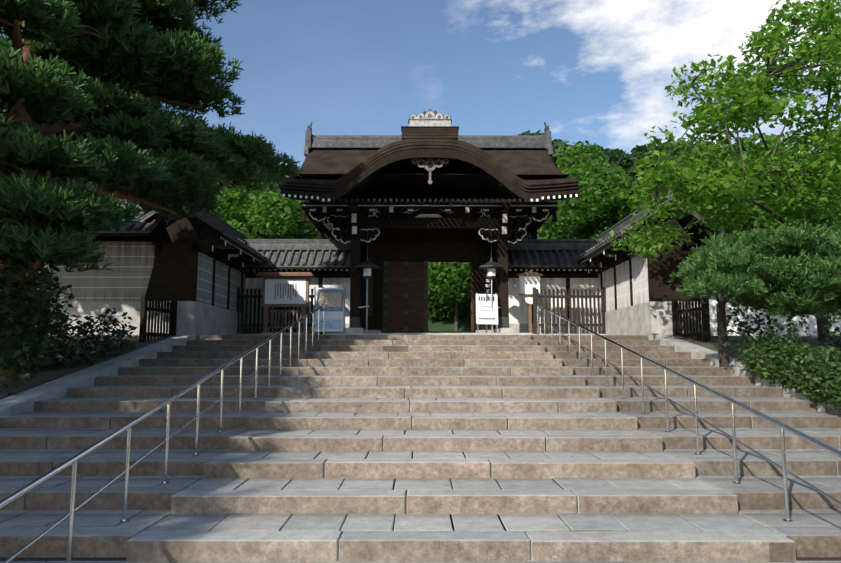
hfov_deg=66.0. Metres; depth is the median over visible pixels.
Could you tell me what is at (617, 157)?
forest broadleaf trees
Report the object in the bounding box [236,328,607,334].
stone terrace
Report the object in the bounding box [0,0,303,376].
pine
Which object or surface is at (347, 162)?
gate roof
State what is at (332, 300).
poster stand
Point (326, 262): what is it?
wing wall
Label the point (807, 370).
hedge
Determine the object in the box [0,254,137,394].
shrubs
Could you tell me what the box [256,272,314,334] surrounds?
notice board
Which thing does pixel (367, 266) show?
lantern pole
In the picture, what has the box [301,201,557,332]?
gate
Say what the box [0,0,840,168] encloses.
sky
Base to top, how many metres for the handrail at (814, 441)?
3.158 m
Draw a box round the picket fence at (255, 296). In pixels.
[236,287,324,333]
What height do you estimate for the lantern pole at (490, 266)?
3.718 m
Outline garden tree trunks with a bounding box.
[240,222,738,330]
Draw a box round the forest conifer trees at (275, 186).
[249,139,762,233]
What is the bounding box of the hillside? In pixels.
[383,251,692,330]
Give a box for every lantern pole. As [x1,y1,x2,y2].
[354,229,379,332]
[479,251,504,332]
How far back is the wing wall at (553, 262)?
23.18 m
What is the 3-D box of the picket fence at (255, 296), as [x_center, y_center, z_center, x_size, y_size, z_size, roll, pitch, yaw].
[-4.821,1.002,22.158,3.030,1.620,0.122,0,-7,0]
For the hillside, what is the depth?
45.98 m
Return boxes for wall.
[36,198,163,335]
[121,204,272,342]
[238,239,362,333]
[494,239,605,333]
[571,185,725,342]
[695,258,840,335]
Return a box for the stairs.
[0,335,840,562]
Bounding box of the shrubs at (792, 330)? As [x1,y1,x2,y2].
[714,304,840,354]
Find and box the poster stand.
[313,287,345,334]
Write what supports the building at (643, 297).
on the ground at (50, 374)
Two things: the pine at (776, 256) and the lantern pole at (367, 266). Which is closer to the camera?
the pine at (776, 256)
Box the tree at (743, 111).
[609,0,840,341]
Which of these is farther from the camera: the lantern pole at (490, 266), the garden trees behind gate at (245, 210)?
the garden trees behind gate at (245, 210)
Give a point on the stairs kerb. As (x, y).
(22, 402)
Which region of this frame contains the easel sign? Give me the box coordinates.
[476,292,497,332]
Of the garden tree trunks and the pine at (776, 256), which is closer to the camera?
the pine at (776, 256)
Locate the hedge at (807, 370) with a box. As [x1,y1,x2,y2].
[735,334,840,412]
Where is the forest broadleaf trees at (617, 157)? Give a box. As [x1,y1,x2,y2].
[231,129,840,238]
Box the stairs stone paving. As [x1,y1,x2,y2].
[0,335,840,562]
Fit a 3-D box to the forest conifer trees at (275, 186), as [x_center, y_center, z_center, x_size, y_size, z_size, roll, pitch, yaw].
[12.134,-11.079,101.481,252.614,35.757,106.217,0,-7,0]
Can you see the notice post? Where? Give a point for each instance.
(529, 281)
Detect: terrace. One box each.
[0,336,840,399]
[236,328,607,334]
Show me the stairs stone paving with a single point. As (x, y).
(213, 515)
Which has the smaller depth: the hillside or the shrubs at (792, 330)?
the shrubs at (792, 330)
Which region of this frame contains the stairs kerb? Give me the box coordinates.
[0,335,840,415]
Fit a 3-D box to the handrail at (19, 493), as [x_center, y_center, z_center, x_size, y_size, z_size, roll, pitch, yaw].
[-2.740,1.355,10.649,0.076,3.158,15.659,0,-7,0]
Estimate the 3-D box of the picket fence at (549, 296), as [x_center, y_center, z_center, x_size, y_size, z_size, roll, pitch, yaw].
[5.164,1.017,22.283,2.560,1.620,0.122,0,-7,0]
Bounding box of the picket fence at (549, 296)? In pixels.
[533,287,605,333]
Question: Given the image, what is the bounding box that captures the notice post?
[516,271,542,332]
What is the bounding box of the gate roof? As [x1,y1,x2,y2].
[281,138,578,236]
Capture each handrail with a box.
[0,306,324,562]
[537,306,840,521]
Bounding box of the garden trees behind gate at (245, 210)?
[200,128,840,321]
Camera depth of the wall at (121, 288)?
18.03 m
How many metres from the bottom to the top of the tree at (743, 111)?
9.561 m
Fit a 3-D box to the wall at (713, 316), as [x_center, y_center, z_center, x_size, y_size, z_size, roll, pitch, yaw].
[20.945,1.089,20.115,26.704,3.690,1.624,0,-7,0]
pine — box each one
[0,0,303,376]
[669,217,840,366]
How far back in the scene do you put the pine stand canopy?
11.93 m

